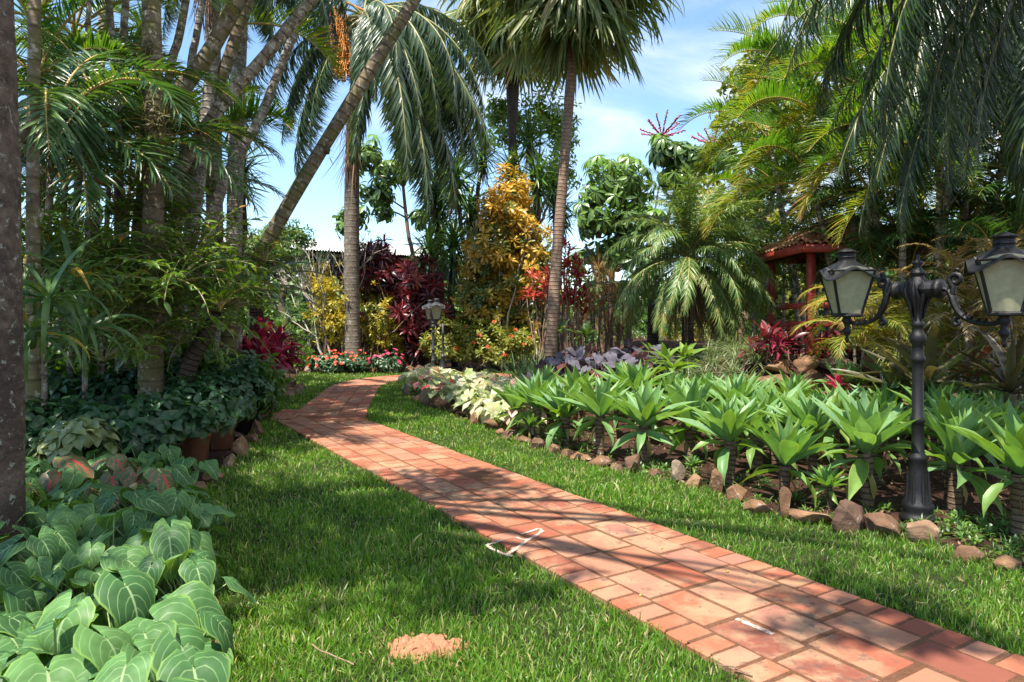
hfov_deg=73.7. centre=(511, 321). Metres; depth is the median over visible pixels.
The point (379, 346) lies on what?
shrub
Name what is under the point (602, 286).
dracaena
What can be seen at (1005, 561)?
edging stone
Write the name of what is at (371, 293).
yellow croton
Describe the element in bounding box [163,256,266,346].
cane orchid
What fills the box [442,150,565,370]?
golden croton
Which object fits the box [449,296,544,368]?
green shrub
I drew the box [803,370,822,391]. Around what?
wall rock
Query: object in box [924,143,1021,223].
cane palm
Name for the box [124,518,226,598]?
heart leaf plant
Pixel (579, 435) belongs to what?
agave
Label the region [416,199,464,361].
yucca
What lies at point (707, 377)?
agave
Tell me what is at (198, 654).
heart leaf plant
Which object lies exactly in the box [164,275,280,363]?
cane orchid
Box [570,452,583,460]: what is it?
edging stone
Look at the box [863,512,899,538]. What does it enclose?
edging stone
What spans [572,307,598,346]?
dracaena
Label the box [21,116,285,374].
cane palm
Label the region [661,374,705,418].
agave
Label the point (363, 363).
impatiens
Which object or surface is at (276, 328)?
cordyline
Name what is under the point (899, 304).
cane palm
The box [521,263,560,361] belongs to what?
ti plant
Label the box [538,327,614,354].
shrub
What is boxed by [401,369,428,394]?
caladium
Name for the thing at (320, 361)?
impatiens
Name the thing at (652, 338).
cycad
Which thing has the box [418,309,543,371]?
flowering bush
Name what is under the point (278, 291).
cane orchid
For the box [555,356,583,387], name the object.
taro plant
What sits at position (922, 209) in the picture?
cane palm
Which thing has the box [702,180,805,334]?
cane palm
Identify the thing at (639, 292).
background tree
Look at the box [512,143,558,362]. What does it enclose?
tree
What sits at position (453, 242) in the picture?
yucca
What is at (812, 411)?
agave
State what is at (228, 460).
edging stone
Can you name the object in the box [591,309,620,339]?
dracaena
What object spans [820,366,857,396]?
cordyline
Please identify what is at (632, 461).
edging stone
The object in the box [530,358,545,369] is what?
taro plant
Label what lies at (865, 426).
agave
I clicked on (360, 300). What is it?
background tree
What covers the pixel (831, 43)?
cane palm
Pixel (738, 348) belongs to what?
striped tuft
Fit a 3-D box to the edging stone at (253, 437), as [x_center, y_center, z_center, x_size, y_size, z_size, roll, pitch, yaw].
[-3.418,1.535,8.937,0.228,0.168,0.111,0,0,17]
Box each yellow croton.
[301,260,360,356]
[304,261,335,368]
[359,267,383,354]
[360,275,401,370]
[381,311,408,365]
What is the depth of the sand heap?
3.27 m
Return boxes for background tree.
[21,172,109,367]
[23,193,205,350]
[198,218,269,332]
[245,296,318,345]
[263,267,302,313]
[270,274,332,308]
[300,276,365,306]
[333,278,445,309]
[379,233,464,310]
[444,293,466,325]
[562,271,645,319]
[562,313,615,345]
[587,271,660,318]
[596,299,646,330]
[613,303,695,334]
[681,234,823,336]
[734,202,835,336]
[776,185,951,334]
[792,179,992,333]
[869,157,1023,341]
[907,182,1023,341]
[946,184,1023,341]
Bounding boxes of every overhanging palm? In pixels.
[758,0,1023,244]
[775,0,1023,202]
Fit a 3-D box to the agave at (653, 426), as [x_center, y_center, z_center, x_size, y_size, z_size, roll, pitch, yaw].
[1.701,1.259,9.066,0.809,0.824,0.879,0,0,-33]
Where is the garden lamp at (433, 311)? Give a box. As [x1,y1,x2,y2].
[422,298,444,366]
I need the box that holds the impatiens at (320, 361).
[305,349,346,372]
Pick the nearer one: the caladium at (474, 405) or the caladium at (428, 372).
the caladium at (474, 405)
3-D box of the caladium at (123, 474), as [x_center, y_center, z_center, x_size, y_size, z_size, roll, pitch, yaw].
[-3.301,1.371,5.754,0.606,0.522,0.614,0,0,0]
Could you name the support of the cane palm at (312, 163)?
on the ground at (881, 496)
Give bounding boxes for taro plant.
[523,367,552,380]
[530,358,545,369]
[532,352,564,375]
[536,357,563,377]
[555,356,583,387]
[560,347,573,356]
[561,347,575,377]
[562,359,596,389]
[570,345,600,375]
[576,341,597,365]
[578,347,614,394]
[589,349,621,374]
[590,347,625,380]
[602,352,634,379]
[617,337,640,361]
[617,346,645,390]
[624,350,669,386]
[630,348,663,380]
[648,346,681,385]
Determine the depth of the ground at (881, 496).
7.55 m
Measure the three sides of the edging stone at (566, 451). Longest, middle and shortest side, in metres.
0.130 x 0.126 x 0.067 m
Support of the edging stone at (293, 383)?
on the ground at (881, 496)
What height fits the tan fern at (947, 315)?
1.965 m
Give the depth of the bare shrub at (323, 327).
21.71 m
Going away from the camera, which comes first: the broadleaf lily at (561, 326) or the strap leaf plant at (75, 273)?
the strap leaf plant at (75, 273)
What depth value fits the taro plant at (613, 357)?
12.17 m
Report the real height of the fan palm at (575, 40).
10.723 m
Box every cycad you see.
[201,252,335,342]
[580,257,695,350]
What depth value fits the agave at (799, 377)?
9.99 m
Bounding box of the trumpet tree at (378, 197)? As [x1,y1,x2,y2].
[332,134,430,266]
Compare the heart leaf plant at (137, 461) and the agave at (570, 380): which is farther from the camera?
the agave at (570, 380)
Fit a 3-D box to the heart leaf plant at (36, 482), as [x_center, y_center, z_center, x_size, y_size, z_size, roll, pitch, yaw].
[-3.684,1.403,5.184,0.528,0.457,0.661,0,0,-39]
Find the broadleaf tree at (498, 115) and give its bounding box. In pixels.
[478,80,583,315]
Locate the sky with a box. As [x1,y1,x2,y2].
[14,0,1014,303]
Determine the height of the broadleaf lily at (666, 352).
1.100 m
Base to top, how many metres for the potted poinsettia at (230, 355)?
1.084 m
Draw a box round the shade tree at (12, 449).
[0,0,25,543]
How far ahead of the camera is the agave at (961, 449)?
5.68 m
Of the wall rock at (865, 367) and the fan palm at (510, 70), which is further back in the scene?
the fan palm at (510, 70)
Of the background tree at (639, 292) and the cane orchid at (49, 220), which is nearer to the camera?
the cane orchid at (49, 220)
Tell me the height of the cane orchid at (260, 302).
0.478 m
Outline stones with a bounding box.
[411,389,1023,569]
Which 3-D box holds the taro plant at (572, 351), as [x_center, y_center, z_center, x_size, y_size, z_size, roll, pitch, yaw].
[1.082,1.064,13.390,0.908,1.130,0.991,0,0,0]
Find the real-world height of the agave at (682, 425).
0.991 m
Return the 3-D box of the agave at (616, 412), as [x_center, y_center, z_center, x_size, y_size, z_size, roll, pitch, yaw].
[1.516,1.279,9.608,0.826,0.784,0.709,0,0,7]
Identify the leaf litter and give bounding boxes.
[211,358,1022,671]
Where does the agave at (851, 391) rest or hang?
on the ground at (881, 496)
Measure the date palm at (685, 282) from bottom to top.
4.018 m
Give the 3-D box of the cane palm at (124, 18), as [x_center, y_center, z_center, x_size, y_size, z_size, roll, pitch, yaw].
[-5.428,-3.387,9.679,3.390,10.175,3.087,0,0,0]
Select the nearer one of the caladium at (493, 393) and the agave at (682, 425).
the agave at (682, 425)
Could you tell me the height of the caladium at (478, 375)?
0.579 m
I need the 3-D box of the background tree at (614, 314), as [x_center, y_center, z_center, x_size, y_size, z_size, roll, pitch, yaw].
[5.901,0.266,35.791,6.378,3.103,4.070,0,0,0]
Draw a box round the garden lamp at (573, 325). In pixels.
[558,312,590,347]
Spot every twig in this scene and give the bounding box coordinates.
[311,644,353,664]
[719,664,752,675]
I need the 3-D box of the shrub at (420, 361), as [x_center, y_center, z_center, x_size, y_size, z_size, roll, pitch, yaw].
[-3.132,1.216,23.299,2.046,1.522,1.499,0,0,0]
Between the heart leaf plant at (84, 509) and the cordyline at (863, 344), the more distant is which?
the cordyline at (863, 344)
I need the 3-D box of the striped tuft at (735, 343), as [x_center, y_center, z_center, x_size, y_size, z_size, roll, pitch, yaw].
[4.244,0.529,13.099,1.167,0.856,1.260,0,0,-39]
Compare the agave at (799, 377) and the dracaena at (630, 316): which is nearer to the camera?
the agave at (799, 377)
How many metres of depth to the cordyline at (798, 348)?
11.06 m
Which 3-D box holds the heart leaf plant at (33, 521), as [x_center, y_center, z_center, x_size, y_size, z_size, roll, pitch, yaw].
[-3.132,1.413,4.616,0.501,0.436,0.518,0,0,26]
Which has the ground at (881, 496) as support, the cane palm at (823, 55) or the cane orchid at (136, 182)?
the cane palm at (823, 55)
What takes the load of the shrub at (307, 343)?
on the ground at (881, 496)
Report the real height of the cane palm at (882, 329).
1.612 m
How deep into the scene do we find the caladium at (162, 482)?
4.87 m
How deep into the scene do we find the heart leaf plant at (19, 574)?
3.28 m
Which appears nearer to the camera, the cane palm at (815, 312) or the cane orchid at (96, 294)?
the cane orchid at (96, 294)
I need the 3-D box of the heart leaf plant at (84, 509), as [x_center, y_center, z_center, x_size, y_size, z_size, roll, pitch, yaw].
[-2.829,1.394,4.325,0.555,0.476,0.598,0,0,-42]
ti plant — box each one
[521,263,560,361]
[547,237,580,352]
[560,252,591,356]
[560,283,594,351]
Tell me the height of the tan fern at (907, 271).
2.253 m
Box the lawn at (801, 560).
[199,372,1023,681]
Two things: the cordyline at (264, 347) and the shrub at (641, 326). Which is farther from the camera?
the shrub at (641, 326)
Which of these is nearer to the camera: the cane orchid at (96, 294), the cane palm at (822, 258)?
the cane orchid at (96, 294)
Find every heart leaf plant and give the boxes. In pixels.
[0,520,34,584]
[0,521,92,598]
[0,561,57,610]
[0,584,50,681]
[0,604,156,681]
[0,661,9,681]
[1,545,147,600]
[2,502,111,594]
[8,524,33,539]
[15,496,110,576]
[25,497,65,540]
[26,456,48,476]
[26,460,64,506]
[26,474,67,509]
[26,483,52,510]
[35,447,85,476]
[35,568,223,669]
[42,566,139,632]
[47,468,111,504]
[50,507,161,587]
[55,481,128,512]
[58,468,111,490]
[76,609,233,681]
[76,651,199,681]
[83,455,149,482]
[83,490,181,547]
[85,448,115,460]
[93,485,154,544]
[122,443,162,464]
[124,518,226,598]
[125,502,235,558]
[134,461,194,495]
[136,471,225,525]
[137,548,256,604]
[140,443,207,473]
[147,487,218,528]
[172,456,218,489]
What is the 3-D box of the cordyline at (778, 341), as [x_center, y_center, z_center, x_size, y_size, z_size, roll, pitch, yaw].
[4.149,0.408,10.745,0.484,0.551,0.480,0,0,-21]
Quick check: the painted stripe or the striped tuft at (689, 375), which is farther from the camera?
the striped tuft at (689, 375)
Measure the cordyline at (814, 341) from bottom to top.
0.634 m
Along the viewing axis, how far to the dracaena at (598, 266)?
19.23 m
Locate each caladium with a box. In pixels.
[26,455,108,529]
[84,453,149,486]
[109,466,189,530]
[397,368,425,391]
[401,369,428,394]
[410,375,431,389]
[417,367,437,381]
[418,375,447,395]
[421,375,454,395]
[423,378,456,398]
[425,374,455,395]
[426,367,438,376]
[441,378,471,405]
[443,371,459,378]
[445,375,473,393]
[446,384,485,411]
[450,386,489,410]
[455,378,479,393]
[455,383,495,401]
[457,368,475,377]
[462,398,494,414]
[464,371,486,379]
[471,372,497,382]
[472,379,498,391]
[474,380,502,404]
[475,369,495,378]
[476,401,510,426]
[489,374,504,380]
[491,384,514,404]
[499,403,546,434]
[501,376,512,380]
[503,370,522,383]
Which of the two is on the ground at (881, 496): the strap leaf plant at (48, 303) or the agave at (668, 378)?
the agave at (668, 378)
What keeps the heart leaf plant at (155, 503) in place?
on the ground at (881, 496)
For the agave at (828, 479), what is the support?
on the ground at (881, 496)
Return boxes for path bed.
[273,376,1023,681]
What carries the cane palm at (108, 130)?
on the ground at (881, 496)
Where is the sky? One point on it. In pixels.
(669, 71)
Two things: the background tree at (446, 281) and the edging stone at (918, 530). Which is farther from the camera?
the background tree at (446, 281)
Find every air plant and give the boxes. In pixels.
[19,115,51,161]
[122,27,168,62]
[128,88,180,140]
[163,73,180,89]
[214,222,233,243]
[324,142,336,165]
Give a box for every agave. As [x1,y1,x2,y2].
[487,380,525,430]
[504,368,567,437]
[507,358,564,417]
[516,409,541,437]
[528,376,590,449]
[532,379,555,425]
[542,364,607,430]
[547,426,569,449]
[550,373,640,456]
[571,424,589,441]
[592,361,648,417]
[598,358,674,425]
[601,378,699,466]
[607,390,632,437]
[625,385,671,443]
[650,367,692,419]
[656,377,730,459]
[658,375,723,442]
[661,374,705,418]
[669,392,768,487]
[684,454,701,474]
[690,370,732,401]
[698,370,778,451]
[704,390,798,471]
[707,372,773,399]
[737,376,819,468]
[737,412,852,510]
[739,372,775,400]
[754,387,847,482]
[764,368,815,389]
[764,375,823,399]
[783,382,868,463]
[797,382,854,446]
[800,463,848,510]
[808,380,933,511]
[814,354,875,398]
[836,382,859,400]
[839,395,910,483]
[850,378,911,450]
[858,355,910,394]
[872,382,911,439]
[884,403,926,466]
[887,378,982,459]
[897,395,1010,514]
[899,389,1018,493]
[924,391,1019,483]
[926,361,957,390]
[937,377,1000,446]
[938,398,1023,541]
[955,384,1023,457]
[956,379,1004,404]
[957,359,1021,410]
[983,391,1023,470]
[994,354,1023,405]
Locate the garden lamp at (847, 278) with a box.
[812,232,1023,523]
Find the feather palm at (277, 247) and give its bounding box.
[197,214,306,314]
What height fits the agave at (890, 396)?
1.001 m
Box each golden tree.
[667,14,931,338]
[714,211,821,334]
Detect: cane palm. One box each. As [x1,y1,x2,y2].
[14,0,179,274]
[14,0,180,366]
[15,0,202,377]
[15,17,180,399]
[16,24,178,355]
[18,42,242,405]
[18,66,217,279]
[20,97,231,213]
[21,105,236,368]
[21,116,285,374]
[21,143,206,242]
[25,0,40,406]
[66,0,237,383]
[66,164,285,216]
[86,0,106,372]
[105,0,123,377]
[106,129,177,236]
[114,0,129,374]
[123,0,247,375]
[137,0,165,398]
[164,0,254,260]
[164,0,318,212]
[164,0,347,366]
[165,0,189,223]
[173,0,206,257]
[180,73,301,272]
[182,18,304,343]
[220,0,420,372]
[670,62,856,346]
[681,147,834,333]
[700,1,903,339]
[700,92,934,352]
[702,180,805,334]
[706,123,859,328]
[710,193,858,332]
[722,56,932,352]
[733,0,919,329]
[745,163,895,341]
[764,2,972,355]
[767,103,980,356]
[775,220,895,336]
[779,159,945,329]
[785,0,965,354]
[788,49,1007,356]
[789,224,975,355]
[790,314,911,395]
[795,0,927,345]
[797,167,1018,279]
[797,296,946,385]
[798,281,892,368]
[820,29,1008,353]
[822,205,984,319]
[824,93,1010,326]
[825,313,956,361]
[839,146,1019,344]
[845,3,999,357]
[852,285,980,338]
[870,288,1023,355]
[872,199,1021,357]
[875,318,1002,373]
[879,65,1023,340]
[880,163,1023,303]
[895,68,1023,372]
[895,199,1023,400]
[896,174,1023,395]
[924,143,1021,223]
[932,298,1021,353]
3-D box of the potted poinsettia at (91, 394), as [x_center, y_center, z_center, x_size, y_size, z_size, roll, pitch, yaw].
[-5.308,1.110,8.649,0.978,0.980,1.043,0,0,10]
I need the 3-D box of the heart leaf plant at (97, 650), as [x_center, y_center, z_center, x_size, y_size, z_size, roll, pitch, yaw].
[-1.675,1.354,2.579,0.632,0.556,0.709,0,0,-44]
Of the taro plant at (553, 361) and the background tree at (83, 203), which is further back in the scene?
the background tree at (83, 203)
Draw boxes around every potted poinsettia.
[25,394,62,464]
[27,415,125,465]
[28,402,139,458]
[32,395,88,428]
[48,364,92,401]
[48,371,136,408]
[82,392,177,458]
[90,367,166,408]
[126,391,219,459]
[135,357,201,398]
[152,374,246,461]
[181,354,230,377]
[188,370,257,449]
[216,360,274,435]
[217,354,245,384]
[239,349,264,361]
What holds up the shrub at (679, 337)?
on the ground at (881, 496)
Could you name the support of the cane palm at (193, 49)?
on the ground at (881, 496)
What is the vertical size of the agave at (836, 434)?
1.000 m
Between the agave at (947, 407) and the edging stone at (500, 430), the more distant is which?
the edging stone at (500, 430)
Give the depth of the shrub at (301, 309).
22.30 m
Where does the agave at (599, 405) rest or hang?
on the ground at (881, 496)
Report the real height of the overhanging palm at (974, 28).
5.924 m
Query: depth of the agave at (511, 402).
9.75 m
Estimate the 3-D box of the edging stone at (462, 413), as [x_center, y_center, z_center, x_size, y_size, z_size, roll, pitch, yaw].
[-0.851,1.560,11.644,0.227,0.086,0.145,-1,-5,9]
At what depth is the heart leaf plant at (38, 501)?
4.84 m
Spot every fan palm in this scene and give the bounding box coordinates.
[435,0,565,216]
[467,0,685,358]
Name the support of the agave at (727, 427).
on the ground at (881, 496)
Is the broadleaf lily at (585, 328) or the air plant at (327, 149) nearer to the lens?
the air plant at (327, 149)
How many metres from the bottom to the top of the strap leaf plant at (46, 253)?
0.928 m
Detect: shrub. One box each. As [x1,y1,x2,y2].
[24,339,105,380]
[77,338,186,374]
[80,345,184,385]
[169,327,270,381]
[242,348,294,421]
[263,230,385,369]
[266,317,310,376]
[272,298,329,370]
[278,244,343,353]
[285,341,315,373]
[298,329,336,370]
[333,234,455,370]
[344,332,415,362]
[399,337,439,367]
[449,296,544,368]
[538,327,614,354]
[570,313,643,351]
[613,309,679,343]
[659,308,708,340]
[679,315,758,340]
[707,308,800,337]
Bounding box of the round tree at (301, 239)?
[246,218,316,344]
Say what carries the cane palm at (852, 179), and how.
on the ground at (881, 496)
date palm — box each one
[601,162,783,361]
[659,212,798,341]
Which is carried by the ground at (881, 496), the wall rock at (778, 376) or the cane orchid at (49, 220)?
the wall rock at (778, 376)
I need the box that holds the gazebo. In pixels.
[752,213,933,356]
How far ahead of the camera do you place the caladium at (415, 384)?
14.33 m
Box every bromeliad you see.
[834,332,961,443]
[850,323,1023,452]
[908,310,1022,400]
[926,327,1023,407]
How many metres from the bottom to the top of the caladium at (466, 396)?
0.547 m
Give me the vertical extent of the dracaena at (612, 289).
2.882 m
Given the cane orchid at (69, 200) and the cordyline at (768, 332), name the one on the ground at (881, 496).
the cordyline at (768, 332)
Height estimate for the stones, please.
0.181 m
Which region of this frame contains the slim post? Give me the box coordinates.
[439,324,446,368]
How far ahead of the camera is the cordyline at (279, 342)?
14.11 m
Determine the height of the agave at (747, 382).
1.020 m
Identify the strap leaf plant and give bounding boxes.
[22,224,150,324]
[22,228,103,311]
[22,231,124,358]
[23,309,98,382]
[27,287,153,378]
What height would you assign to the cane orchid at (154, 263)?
1.197 m
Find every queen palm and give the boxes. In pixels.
[162,0,317,356]
[167,0,349,350]
[245,0,495,372]
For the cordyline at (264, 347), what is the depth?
13.52 m
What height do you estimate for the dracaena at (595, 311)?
2.450 m
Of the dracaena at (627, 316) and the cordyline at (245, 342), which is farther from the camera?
the dracaena at (627, 316)
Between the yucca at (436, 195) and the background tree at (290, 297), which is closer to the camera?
the yucca at (436, 195)
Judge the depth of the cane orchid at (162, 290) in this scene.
7.73 m
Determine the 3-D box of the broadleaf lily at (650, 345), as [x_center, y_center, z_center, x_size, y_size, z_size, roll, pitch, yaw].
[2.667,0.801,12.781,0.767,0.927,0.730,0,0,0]
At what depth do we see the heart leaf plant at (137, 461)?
5.89 m
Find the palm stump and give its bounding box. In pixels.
[176,310,222,387]
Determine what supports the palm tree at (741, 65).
on the ground at (881, 496)
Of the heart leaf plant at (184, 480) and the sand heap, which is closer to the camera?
the sand heap
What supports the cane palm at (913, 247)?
on the ground at (881, 496)
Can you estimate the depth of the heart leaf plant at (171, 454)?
6.21 m
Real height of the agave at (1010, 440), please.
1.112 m
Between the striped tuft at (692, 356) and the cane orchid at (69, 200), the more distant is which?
the striped tuft at (692, 356)
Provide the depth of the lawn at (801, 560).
4.33 m
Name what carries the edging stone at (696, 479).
on the ground at (881, 496)
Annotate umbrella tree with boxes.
[567,153,657,355]
[624,109,736,353]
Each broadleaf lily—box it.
[544,318,573,332]
[571,320,600,361]
[639,340,663,387]
[644,342,683,393]
[652,352,700,373]
[671,342,707,378]
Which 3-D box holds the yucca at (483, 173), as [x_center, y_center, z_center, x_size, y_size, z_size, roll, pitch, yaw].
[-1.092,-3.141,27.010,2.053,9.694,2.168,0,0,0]
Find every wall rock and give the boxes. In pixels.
[757,374,789,388]
[763,360,789,373]
[793,355,819,373]
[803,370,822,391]
[818,356,859,370]
[822,376,831,387]
[860,382,868,390]
[862,354,881,376]
[873,378,889,386]
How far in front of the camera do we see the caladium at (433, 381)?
13.73 m
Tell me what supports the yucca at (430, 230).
on the ground at (881, 496)
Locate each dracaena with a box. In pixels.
[568,312,596,356]
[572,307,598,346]
[580,284,605,344]
[582,295,611,340]
[586,255,614,354]
[586,270,617,353]
[587,287,613,351]
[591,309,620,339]
[597,258,621,351]
[601,313,639,351]
[604,285,622,347]
[613,298,627,344]
[613,305,646,339]
[614,288,647,353]
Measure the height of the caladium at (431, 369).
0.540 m
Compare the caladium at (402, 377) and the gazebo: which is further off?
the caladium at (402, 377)
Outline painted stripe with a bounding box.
[735,618,773,634]
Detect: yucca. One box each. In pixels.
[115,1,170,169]
[168,162,205,305]
[222,76,266,154]
[222,142,272,342]
[399,214,450,364]
[412,153,451,361]
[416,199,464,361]
[424,212,472,366]
[431,146,489,363]
[451,180,486,282]
[464,127,508,358]
[488,143,528,361]
[500,165,538,209]
[504,109,550,338]
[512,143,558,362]
[540,160,574,229]
[543,187,578,353]
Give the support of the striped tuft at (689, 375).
on the ground at (881, 496)
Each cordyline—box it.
[242,327,272,359]
[242,331,285,367]
[243,315,291,358]
[244,315,273,352]
[255,331,300,398]
[259,346,291,373]
[266,322,304,356]
[266,325,307,374]
[282,342,306,389]
[736,336,775,370]
[749,319,790,363]
[750,321,778,353]
[755,323,786,358]
[762,331,793,360]
[771,325,809,359]
[774,332,800,359]
[779,327,809,359]
[791,323,815,354]
[798,333,829,359]
[803,333,831,359]
[806,329,837,358]
[814,327,835,357]
[820,327,862,355]
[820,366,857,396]
[838,340,861,359]
[846,326,878,356]
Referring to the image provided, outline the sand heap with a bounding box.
[352,632,487,668]
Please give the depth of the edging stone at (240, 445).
8.03 m
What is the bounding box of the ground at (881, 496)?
[3,332,1023,633]
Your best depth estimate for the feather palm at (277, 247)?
16.93 m
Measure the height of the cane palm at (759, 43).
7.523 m
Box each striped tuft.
[674,366,702,378]
[675,359,708,375]
[676,348,704,370]
[681,356,707,372]
[686,362,717,378]
[693,338,729,365]
[694,350,727,370]
[695,332,729,357]
[702,333,743,356]
[704,332,752,355]
[705,341,749,376]
[711,354,751,379]
[714,359,763,379]
[715,341,747,362]
[732,344,775,373]
[732,345,772,365]
[742,334,784,352]
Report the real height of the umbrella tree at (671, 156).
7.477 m
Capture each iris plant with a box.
[488,349,539,380]
[495,351,536,377]
[507,349,544,372]
[516,352,544,375]
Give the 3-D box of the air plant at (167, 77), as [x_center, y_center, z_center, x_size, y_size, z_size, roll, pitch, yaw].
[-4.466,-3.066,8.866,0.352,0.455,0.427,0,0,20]
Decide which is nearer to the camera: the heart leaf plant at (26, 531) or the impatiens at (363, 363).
the heart leaf plant at (26, 531)
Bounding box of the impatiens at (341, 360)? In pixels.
[326,351,363,373]
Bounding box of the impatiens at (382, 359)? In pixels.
[366,348,407,372]
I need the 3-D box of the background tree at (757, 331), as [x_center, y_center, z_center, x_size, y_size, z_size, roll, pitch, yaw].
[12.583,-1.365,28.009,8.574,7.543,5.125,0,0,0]
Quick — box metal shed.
[224,232,459,356]
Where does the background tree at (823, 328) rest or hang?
on the ground at (881, 496)
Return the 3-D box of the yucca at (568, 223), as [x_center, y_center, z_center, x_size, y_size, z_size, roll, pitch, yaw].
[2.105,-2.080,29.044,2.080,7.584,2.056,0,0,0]
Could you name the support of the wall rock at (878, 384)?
on the ground at (881, 496)
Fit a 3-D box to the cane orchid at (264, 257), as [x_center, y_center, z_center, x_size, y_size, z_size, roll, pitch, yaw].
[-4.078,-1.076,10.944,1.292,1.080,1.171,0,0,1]
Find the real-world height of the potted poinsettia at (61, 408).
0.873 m
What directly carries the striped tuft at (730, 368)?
on the ground at (881, 496)
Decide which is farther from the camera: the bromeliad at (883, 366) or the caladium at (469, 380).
the caladium at (469, 380)
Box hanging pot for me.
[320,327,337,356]
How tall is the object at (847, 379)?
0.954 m
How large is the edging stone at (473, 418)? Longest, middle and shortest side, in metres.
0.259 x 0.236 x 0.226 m
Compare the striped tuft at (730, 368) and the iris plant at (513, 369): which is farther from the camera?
the iris plant at (513, 369)
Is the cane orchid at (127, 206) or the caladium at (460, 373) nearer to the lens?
the cane orchid at (127, 206)
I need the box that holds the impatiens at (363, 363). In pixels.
[346,349,371,372]
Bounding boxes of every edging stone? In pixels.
[194,481,207,489]
[202,471,223,482]
[223,454,233,469]
[231,436,248,456]
[234,431,243,439]
[243,433,258,443]
[249,420,263,434]
[285,390,294,396]
[287,378,296,386]
[293,385,302,393]
[304,365,310,372]
[402,383,410,395]
[418,388,429,406]
[430,396,447,409]
[448,406,457,412]
[456,411,468,415]
[470,412,483,424]
[483,418,498,429]
[495,428,503,434]
[501,429,519,440]
[519,436,531,442]
[530,437,543,449]
[549,444,560,453]
[561,449,571,456]
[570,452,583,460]
[581,454,591,463]
[588,455,611,468]
[610,463,622,471]
[625,455,639,472]
[648,469,662,477]
[671,459,685,479]
[685,474,701,487]
[709,468,723,492]
[726,484,746,502]
[743,499,773,514]
[779,486,791,518]
[788,508,831,522]
[832,499,865,534]
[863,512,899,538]
[906,520,939,545]
[953,545,984,562]
[993,555,1020,572]
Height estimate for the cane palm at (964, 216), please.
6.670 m
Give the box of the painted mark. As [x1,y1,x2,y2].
[486,528,543,555]
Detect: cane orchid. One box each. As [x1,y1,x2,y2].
[21,204,159,312]
[21,207,94,243]
[21,218,149,286]
[22,176,102,215]
[22,212,104,284]
[23,296,99,352]
[24,194,141,257]
[24,251,169,313]
[46,293,140,377]
[48,276,174,362]
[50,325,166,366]
[52,241,181,270]
[53,213,180,291]
[54,215,187,291]
[55,233,136,266]
[60,271,197,304]
[61,267,167,349]
[68,153,214,233]
[83,156,195,253]
[90,267,233,349]
[92,256,196,310]
[93,257,244,339]
[93,276,196,335]
[94,308,218,343]
[99,233,270,329]
[103,205,269,306]
[111,306,244,376]
[112,265,213,305]
[117,211,244,267]
[120,211,213,290]
[123,195,231,234]
[123,248,244,307]
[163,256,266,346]
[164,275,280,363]
[167,248,286,310]
[181,216,258,285]
[187,280,282,308]
[198,243,295,306]
[205,225,300,286]
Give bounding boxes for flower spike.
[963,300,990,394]
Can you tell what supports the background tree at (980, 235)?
on the ground at (881, 496)
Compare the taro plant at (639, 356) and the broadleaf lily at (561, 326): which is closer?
the taro plant at (639, 356)
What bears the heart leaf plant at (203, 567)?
on the ground at (881, 496)
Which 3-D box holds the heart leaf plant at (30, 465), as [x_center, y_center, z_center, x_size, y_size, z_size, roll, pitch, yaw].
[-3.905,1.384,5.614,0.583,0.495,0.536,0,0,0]
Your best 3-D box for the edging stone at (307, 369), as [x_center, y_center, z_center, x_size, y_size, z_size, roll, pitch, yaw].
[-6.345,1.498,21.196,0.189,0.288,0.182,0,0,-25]
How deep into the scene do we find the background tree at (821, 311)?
25.66 m
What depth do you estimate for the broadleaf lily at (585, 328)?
14.89 m
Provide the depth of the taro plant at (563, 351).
13.68 m
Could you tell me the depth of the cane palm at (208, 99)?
10.03 m
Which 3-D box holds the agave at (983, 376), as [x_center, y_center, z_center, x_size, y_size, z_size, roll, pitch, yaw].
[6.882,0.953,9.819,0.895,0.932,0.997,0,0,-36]
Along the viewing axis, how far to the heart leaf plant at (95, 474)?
5.65 m
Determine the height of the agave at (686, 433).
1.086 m
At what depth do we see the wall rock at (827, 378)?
10.60 m
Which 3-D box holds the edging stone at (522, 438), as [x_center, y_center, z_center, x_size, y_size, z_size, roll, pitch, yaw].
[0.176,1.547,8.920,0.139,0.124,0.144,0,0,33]
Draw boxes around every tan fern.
[878,264,972,364]
[891,238,990,388]
[897,301,1023,390]
[899,269,979,381]
[930,228,1023,383]
[932,315,1023,394]
[957,289,1023,408]
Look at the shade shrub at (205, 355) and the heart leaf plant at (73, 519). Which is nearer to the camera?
the heart leaf plant at (73, 519)
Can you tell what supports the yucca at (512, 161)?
on the ground at (881, 496)
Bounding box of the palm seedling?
[184,264,267,310]
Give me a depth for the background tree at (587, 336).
32.76 m
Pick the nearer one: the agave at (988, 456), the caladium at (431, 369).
the agave at (988, 456)
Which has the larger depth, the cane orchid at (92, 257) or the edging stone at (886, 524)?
the cane orchid at (92, 257)
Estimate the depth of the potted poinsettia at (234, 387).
8.54 m
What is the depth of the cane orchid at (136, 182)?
8.99 m
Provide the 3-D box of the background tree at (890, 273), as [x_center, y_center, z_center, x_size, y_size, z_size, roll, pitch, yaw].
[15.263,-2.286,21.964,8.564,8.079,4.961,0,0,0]
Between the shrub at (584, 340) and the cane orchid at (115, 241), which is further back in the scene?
the shrub at (584, 340)
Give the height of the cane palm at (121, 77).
5.302 m

